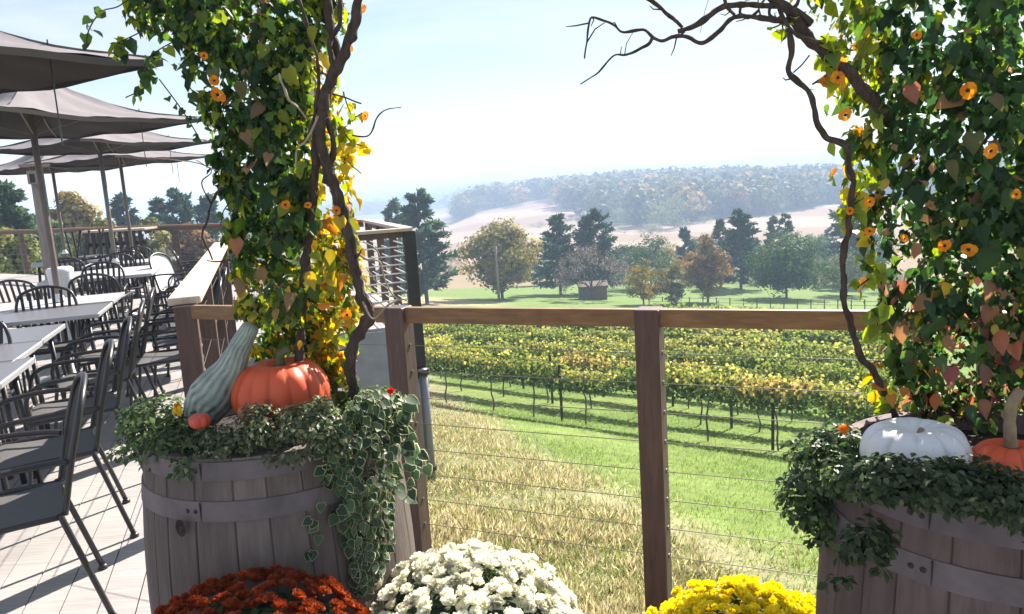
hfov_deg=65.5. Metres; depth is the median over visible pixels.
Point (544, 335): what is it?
grapevine
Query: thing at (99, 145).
patio umbrella
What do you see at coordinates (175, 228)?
deck railing
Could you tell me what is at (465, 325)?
grapevine
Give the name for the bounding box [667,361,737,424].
grapevine
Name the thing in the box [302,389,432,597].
ivy
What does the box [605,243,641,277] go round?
tree
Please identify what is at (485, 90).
sky
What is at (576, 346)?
grapevine
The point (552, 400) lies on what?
trellis post
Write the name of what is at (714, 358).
grapevine
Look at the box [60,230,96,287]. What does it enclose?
patio chair
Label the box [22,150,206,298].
patio umbrella
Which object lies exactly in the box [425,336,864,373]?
trellis wire
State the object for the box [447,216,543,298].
tree
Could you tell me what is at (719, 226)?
tree
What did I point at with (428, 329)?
grapevine
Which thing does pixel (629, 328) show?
grapevine
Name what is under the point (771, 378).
grapevine
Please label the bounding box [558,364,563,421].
trellis post
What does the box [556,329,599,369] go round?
grapevine
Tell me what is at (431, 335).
grapevine
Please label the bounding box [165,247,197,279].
patio chair
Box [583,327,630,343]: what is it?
grapevine
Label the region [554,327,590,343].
grapevine
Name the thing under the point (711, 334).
grapevine
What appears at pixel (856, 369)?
grapevine
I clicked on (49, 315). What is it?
patio table
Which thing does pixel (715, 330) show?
grapevine
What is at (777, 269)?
tree
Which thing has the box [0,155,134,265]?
patio umbrella
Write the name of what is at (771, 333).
grapevine
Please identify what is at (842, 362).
grapevine
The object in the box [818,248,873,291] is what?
tree
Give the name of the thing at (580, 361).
grapevine
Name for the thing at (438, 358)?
grapevine
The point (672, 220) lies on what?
tree
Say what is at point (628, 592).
dry grass
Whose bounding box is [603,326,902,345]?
trellis wire
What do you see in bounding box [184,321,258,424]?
swan gourd
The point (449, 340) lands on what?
grapevine
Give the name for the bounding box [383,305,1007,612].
deck railing
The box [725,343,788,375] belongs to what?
grapevine
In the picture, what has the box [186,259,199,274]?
patio chair
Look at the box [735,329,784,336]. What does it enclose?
grapevine
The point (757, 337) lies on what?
grapevine
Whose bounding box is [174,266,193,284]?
patio chair
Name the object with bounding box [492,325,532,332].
grapevine
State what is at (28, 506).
patio chair
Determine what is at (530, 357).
grapevine
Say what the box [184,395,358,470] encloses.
bedding plant
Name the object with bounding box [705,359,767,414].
grapevine
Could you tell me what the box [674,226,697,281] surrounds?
tree
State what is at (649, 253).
tree
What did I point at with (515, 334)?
grapevine
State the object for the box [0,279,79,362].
patio chair
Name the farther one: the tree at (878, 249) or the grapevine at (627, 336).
the tree at (878, 249)
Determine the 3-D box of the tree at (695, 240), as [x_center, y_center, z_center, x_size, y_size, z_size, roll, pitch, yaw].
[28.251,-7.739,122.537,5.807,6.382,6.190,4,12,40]
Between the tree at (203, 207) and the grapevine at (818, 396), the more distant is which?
the tree at (203, 207)
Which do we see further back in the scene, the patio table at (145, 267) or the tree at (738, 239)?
the tree at (738, 239)
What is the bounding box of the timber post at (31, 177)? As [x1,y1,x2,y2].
[18,163,58,338]
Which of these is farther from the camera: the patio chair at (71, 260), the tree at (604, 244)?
the tree at (604, 244)
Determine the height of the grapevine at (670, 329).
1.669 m
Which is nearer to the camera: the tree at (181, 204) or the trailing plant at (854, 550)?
the trailing plant at (854, 550)
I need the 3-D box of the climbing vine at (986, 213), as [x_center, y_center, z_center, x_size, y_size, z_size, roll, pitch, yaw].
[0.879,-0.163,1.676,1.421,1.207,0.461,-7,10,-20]
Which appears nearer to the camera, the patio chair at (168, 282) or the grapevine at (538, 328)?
the patio chair at (168, 282)
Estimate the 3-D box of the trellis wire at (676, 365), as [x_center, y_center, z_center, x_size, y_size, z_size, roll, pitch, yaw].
[2.632,1.589,20.342,15.050,0.512,0.012,3,11,36]
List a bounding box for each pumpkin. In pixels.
[231,344,330,430]
[859,417,972,463]
[972,387,1023,478]
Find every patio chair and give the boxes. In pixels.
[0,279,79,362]
[0,321,15,479]
[0,338,138,538]
[0,372,116,613]
[0,382,21,442]
[3,376,23,418]
[15,285,92,394]
[24,316,142,484]
[50,300,157,429]
[57,257,97,322]
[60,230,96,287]
[64,229,111,269]
[67,273,134,367]
[71,229,107,282]
[71,261,132,351]
[73,287,166,407]
[98,253,147,320]
[101,250,153,313]
[120,246,163,306]
[125,304,176,396]
[127,319,204,412]
[143,289,203,354]
[148,252,192,307]
[152,276,222,402]
[153,285,178,350]
[164,284,178,347]
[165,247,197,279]
[165,267,227,376]
[167,272,188,294]
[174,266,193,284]
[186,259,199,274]
[228,251,265,287]
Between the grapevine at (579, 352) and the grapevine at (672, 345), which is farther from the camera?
the grapevine at (672, 345)
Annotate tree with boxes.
[0,178,63,258]
[32,213,73,265]
[49,190,103,269]
[106,192,145,241]
[146,196,169,242]
[156,187,201,259]
[191,191,224,242]
[374,196,404,295]
[397,187,460,303]
[442,258,464,272]
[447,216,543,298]
[524,220,547,227]
[524,246,551,281]
[528,212,589,294]
[547,207,636,287]
[550,243,627,299]
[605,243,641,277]
[606,207,630,224]
[614,223,640,234]
[618,203,655,225]
[618,233,678,282]
[623,259,665,304]
[636,221,664,235]
[641,192,709,228]
[648,242,682,269]
[651,259,691,303]
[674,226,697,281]
[681,233,735,301]
[682,236,703,264]
[690,215,712,223]
[706,218,735,286]
[714,208,765,288]
[735,230,836,297]
[761,214,782,247]
[775,212,798,260]
[799,233,831,259]
[815,202,891,277]
[816,226,837,261]
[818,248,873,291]
[850,234,898,264]
[862,266,911,290]
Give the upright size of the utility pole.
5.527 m
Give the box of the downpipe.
[417,367,436,481]
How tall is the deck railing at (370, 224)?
1.401 m
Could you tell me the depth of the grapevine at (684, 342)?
28.55 m
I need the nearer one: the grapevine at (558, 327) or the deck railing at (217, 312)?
the deck railing at (217, 312)
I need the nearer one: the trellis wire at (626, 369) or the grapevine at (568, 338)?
the trellis wire at (626, 369)
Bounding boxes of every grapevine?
[423,323,451,337]
[423,325,437,339]
[423,331,457,378]
[424,327,459,366]
[424,335,448,382]
[425,340,481,402]
[436,324,473,339]
[436,336,485,390]
[441,324,476,329]
[448,326,495,367]
[449,348,516,409]
[454,340,492,382]
[471,324,512,342]
[472,337,529,396]
[480,328,528,347]
[486,339,525,386]
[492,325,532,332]
[497,350,568,416]
[498,327,535,345]
[517,332,569,391]
[518,336,561,376]
[519,347,572,402]
[520,325,559,342]
[528,327,570,343]
[534,325,568,330]
[548,360,619,424]
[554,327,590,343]
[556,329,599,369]
[557,348,621,407]
[560,326,613,338]
[560,337,597,382]
[562,339,614,396]
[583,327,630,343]
[589,337,634,359]
[599,335,634,352]
[604,355,684,399]
[605,347,667,370]
[606,357,671,409]
[609,326,634,338]
[613,327,633,331]
[619,330,634,343]
[631,338,676,358]
[634,343,689,361]
[653,302,685,307]
[664,327,693,339]
[664,327,700,342]
[665,335,701,361]
[665,356,715,408]
[666,361,744,440]
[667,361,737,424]
[674,338,723,362]
[674,347,731,367]
[685,304,716,308]
[687,328,738,339]
[692,331,742,354]
[698,330,747,340]
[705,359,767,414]
[712,301,746,308]
[717,341,771,366]
[717,363,790,431]
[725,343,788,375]
[729,329,785,338]
[729,334,783,353]
[730,368,823,450]
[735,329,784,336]
[743,329,807,347]
[745,302,781,308]
[757,354,827,420]
[769,342,822,365]
[774,353,839,383]
[779,340,834,361]
[782,329,844,345]
[783,329,831,343]
[788,370,866,430]
[803,340,862,355]
[812,347,866,368]
[815,375,911,422]
[819,341,878,365]
[822,358,895,393]
[827,330,882,342]
[827,361,889,383]
[832,333,880,350]
[852,377,931,412]
[863,341,930,357]
[866,351,909,380]
[871,347,928,369]
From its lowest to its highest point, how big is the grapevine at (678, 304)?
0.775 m
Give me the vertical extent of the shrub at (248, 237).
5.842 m
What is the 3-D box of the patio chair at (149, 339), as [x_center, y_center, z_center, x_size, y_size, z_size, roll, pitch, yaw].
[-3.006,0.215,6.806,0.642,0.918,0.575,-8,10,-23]
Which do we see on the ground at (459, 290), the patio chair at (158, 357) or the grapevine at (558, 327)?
the grapevine at (558, 327)
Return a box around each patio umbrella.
[0,31,163,144]
[0,88,202,387]
[0,131,209,319]
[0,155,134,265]
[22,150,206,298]
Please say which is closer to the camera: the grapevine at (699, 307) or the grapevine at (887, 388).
the grapevine at (887, 388)
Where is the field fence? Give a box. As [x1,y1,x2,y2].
[648,296,905,309]
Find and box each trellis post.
[549,354,553,403]
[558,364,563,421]
[730,371,732,428]
[771,389,774,449]
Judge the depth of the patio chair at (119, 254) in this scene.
10.78 m
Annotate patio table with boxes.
[0,292,126,365]
[0,302,113,368]
[0,324,65,429]
[0,341,44,484]
[0,357,43,490]
[31,255,129,301]
[37,268,161,342]
[74,265,164,324]
[81,256,178,294]
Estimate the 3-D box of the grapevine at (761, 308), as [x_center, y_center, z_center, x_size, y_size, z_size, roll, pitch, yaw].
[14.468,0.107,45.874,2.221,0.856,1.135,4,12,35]
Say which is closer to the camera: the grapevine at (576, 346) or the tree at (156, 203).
the grapevine at (576, 346)
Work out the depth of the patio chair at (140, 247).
12.12 m
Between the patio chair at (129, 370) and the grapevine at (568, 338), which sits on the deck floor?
the patio chair at (129, 370)
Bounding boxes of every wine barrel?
[141,388,417,613]
[815,409,1023,613]
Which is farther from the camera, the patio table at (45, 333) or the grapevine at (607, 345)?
the grapevine at (607, 345)
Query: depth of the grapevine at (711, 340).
27.72 m
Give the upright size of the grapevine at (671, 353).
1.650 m
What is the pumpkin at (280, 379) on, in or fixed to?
on the wine barrel at (235, 514)
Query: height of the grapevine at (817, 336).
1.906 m
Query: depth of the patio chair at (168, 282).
9.85 m
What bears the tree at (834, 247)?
on the ground at (459, 290)
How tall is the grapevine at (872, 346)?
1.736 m
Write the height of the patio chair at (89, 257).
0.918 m
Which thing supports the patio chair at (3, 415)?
on the deck floor
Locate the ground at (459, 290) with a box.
[93,154,1022,612]
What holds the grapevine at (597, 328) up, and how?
on the ground at (459, 290)
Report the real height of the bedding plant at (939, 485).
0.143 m
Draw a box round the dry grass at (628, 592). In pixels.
[425,393,818,613]
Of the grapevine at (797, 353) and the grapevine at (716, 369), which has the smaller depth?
the grapevine at (716, 369)
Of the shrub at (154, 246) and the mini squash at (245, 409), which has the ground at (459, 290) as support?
the shrub at (154, 246)
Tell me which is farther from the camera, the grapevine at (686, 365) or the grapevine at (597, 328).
the grapevine at (597, 328)
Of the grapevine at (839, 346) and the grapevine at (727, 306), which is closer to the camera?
the grapevine at (839, 346)
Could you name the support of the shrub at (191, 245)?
on the ground at (459, 290)
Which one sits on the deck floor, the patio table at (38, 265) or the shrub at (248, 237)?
the patio table at (38, 265)
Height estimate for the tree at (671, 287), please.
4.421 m
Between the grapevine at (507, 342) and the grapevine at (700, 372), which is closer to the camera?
the grapevine at (700, 372)
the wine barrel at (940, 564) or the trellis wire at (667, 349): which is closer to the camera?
the wine barrel at (940, 564)
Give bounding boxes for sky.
[0,0,1023,213]
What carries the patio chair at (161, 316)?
on the deck floor
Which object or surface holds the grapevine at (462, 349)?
on the ground at (459, 290)
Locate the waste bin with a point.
(66, 274)
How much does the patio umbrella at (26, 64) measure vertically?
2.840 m
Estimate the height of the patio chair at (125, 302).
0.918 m
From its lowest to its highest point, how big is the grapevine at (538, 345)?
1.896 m
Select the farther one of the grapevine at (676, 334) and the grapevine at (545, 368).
the grapevine at (676, 334)
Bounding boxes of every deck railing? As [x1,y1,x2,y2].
[0,220,366,283]
[167,242,236,397]
[190,305,388,344]
[253,227,425,387]
[363,219,412,304]
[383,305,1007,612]
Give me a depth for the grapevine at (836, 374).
18.95 m
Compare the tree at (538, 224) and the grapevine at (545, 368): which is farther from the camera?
the tree at (538, 224)
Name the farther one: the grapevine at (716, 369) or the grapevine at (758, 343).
the grapevine at (758, 343)
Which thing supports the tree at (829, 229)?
on the ground at (459, 290)
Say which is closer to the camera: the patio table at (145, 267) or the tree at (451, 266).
the patio table at (145, 267)
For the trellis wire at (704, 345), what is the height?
0.512 m
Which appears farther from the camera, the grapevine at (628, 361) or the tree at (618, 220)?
the tree at (618, 220)
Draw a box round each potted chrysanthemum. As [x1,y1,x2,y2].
[154,564,372,613]
[365,538,583,613]
[644,573,815,613]
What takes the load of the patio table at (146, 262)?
on the deck floor
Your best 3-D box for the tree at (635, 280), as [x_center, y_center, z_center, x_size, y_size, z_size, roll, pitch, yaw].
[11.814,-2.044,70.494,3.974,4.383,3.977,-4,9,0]
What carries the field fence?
on the ground at (459, 290)
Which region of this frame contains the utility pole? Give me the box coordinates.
[493,246,499,301]
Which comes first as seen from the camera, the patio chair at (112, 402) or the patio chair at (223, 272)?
the patio chair at (112, 402)
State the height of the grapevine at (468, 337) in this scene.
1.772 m
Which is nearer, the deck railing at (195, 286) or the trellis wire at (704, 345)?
the deck railing at (195, 286)
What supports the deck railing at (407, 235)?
on the deck floor
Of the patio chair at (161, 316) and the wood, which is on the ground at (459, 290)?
the wood
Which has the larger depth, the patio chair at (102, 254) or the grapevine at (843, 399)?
the grapevine at (843, 399)
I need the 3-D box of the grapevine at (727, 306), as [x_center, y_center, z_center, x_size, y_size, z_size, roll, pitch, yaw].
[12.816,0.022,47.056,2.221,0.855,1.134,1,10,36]
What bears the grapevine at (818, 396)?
on the ground at (459, 290)
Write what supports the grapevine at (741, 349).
on the ground at (459, 290)
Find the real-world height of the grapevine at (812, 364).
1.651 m
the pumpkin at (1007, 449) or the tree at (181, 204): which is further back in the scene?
the tree at (181, 204)
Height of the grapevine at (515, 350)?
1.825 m
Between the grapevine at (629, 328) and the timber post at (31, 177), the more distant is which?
the grapevine at (629, 328)
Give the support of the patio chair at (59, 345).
on the deck floor
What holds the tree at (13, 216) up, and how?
on the ground at (459, 290)
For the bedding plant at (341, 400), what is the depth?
2.13 m
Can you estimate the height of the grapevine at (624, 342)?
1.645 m
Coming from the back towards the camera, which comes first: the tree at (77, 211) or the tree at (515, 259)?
the tree at (515, 259)
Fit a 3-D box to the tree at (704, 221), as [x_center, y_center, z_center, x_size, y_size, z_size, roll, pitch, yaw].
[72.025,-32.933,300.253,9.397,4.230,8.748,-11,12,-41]
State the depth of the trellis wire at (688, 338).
28.59 m
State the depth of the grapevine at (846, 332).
31.81 m
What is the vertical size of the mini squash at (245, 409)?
0.036 m
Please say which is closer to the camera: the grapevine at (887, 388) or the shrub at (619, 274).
the grapevine at (887, 388)
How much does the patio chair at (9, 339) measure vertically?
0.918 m
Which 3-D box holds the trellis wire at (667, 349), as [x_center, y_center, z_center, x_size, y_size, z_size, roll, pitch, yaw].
[2.732,1.424,25.497,17.950,0.512,0.012,3,11,36]
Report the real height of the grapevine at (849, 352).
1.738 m
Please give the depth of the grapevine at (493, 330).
30.72 m
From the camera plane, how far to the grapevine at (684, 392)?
16.59 m
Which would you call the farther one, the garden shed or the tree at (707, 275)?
the garden shed
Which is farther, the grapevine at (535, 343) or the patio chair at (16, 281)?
the grapevine at (535, 343)
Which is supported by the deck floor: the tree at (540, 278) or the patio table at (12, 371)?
the patio table at (12, 371)
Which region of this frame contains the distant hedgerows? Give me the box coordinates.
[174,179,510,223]
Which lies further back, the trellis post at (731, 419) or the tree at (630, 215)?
the tree at (630, 215)
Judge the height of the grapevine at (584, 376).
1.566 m
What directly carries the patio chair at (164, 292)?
on the deck floor
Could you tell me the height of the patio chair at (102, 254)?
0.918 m
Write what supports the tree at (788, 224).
on the ground at (459, 290)
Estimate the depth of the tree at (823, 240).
117.60 m
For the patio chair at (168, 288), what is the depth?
8.54 m
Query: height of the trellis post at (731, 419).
1.560 m
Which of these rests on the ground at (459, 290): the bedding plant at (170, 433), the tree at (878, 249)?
the tree at (878, 249)
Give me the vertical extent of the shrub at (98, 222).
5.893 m
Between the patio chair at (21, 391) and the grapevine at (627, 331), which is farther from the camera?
the grapevine at (627, 331)
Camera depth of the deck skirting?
8.95 m
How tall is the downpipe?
1.600 m
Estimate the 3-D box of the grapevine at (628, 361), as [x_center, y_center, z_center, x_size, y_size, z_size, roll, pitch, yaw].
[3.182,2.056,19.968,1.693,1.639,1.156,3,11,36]
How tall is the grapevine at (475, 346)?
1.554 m
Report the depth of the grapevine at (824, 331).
32.70 m
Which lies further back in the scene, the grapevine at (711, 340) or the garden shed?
the garden shed
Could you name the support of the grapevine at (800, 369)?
on the ground at (459, 290)
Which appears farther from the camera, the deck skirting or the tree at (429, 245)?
the tree at (429, 245)
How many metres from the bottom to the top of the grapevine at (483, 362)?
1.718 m
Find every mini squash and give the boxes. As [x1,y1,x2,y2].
[188,413,210,428]
[237,404,255,420]
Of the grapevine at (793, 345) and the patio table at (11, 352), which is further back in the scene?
the grapevine at (793, 345)
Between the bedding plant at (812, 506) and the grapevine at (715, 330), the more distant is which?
the grapevine at (715, 330)
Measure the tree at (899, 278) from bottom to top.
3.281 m
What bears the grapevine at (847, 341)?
on the ground at (459, 290)
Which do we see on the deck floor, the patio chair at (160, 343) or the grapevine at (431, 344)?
the patio chair at (160, 343)
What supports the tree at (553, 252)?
on the ground at (459, 290)
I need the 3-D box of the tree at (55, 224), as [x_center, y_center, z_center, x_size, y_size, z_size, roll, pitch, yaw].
[-23.721,-1.545,40.083,3.482,6.343,3.708,-4,9,0]
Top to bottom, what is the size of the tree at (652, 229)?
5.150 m
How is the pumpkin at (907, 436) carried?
on the wine barrel at (940, 564)
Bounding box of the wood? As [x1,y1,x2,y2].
[446,154,1014,224]
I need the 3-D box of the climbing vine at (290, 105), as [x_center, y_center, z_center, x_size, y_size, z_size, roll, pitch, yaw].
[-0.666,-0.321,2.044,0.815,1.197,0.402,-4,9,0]
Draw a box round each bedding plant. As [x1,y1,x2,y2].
[106,390,220,482]
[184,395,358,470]
[329,372,406,438]
[773,420,873,554]
[837,452,1023,542]
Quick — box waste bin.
[45,266,74,341]
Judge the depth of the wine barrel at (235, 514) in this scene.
1.93 m
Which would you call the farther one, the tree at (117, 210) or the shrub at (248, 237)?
the tree at (117, 210)
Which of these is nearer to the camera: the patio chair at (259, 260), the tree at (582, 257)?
the patio chair at (259, 260)
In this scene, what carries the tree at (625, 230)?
on the ground at (459, 290)
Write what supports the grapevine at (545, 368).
on the ground at (459, 290)
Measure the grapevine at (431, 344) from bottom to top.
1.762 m
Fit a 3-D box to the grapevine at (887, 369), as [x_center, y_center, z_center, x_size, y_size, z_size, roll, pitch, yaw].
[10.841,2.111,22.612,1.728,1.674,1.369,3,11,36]
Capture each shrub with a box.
[0,227,62,274]
[72,216,148,279]
[136,216,185,275]
[164,222,227,275]
[213,232,276,284]
[607,270,637,288]
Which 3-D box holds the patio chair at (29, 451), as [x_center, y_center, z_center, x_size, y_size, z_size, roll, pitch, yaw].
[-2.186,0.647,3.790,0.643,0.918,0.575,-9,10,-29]
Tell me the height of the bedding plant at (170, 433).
0.189 m
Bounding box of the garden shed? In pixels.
[577,280,607,299]
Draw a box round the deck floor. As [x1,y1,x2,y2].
[0,273,390,613]
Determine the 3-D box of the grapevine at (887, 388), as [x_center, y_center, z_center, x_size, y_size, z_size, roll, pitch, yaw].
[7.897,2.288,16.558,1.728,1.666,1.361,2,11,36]
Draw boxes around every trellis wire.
[424,342,945,400]
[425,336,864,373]
[427,330,861,372]
[430,350,900,417]
[433,325,884,358]
[486,324,877,351]
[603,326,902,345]
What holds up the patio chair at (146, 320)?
on the deck floor
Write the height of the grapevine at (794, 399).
1.806 m
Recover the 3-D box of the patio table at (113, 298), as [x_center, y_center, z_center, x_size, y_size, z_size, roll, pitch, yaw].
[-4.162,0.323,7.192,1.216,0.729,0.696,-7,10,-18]
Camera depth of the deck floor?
3.82 m
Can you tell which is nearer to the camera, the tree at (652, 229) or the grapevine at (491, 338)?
the grapevine at (491, 338)
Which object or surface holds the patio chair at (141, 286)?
on the deck floor
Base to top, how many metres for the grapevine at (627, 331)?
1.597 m
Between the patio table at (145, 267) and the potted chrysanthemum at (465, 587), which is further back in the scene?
the patio table at (145, 267)
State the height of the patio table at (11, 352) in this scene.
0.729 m
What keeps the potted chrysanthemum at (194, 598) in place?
on the deck floor
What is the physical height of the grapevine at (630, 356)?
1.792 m
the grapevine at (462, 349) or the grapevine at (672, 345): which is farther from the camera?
the grapevine at (672, 345)
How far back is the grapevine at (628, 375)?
17.55 m
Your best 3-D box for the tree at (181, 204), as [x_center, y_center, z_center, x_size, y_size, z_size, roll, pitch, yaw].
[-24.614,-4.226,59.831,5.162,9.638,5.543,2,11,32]
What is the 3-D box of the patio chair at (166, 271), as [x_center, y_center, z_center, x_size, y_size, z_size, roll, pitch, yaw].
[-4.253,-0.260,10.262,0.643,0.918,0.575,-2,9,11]
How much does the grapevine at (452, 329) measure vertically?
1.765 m
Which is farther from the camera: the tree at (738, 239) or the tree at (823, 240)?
the tree at (823, 240)
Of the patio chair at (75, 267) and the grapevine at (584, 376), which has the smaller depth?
the patio chair at (75, 267)
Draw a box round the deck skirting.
[247,296,424,448]
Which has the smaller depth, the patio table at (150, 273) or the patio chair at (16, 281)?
the patio chair at (16, 281)
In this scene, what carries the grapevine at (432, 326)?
on the ground at (459, 290)
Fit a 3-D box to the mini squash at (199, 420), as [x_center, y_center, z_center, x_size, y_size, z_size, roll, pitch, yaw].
[-0.753,0.275,1.920,0.053,0.033,0.052,-4,9,0]
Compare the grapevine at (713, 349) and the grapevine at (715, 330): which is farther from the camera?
the grapevine at (715, 330)
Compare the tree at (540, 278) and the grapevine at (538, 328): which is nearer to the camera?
the grapevine at (538, 328)
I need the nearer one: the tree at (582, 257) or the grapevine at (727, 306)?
the grapevine at (727, 306)
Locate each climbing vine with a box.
[80,0,406,400]
[566,0,1023,435]
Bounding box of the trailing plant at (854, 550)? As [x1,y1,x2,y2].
[816,513,902,593]
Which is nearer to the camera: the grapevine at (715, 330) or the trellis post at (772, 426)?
the trellis post at (772, 426)
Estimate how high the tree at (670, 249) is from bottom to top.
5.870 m
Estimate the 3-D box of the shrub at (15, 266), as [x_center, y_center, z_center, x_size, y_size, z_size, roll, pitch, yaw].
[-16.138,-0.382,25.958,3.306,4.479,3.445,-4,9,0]
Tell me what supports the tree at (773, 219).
on the ground at (459, 290)
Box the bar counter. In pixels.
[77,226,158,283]
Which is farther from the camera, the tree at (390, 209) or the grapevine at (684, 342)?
the tree at (390, 209)
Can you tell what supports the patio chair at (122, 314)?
on the deck floor
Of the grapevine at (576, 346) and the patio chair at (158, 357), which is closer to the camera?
the patio chair at (158, 357)
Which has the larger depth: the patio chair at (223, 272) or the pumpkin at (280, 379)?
the patio chair at (223, 272)
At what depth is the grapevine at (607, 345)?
25.06 m
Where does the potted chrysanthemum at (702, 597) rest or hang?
on the deck floor
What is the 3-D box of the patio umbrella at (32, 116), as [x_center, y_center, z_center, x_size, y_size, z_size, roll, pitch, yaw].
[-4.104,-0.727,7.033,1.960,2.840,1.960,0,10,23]

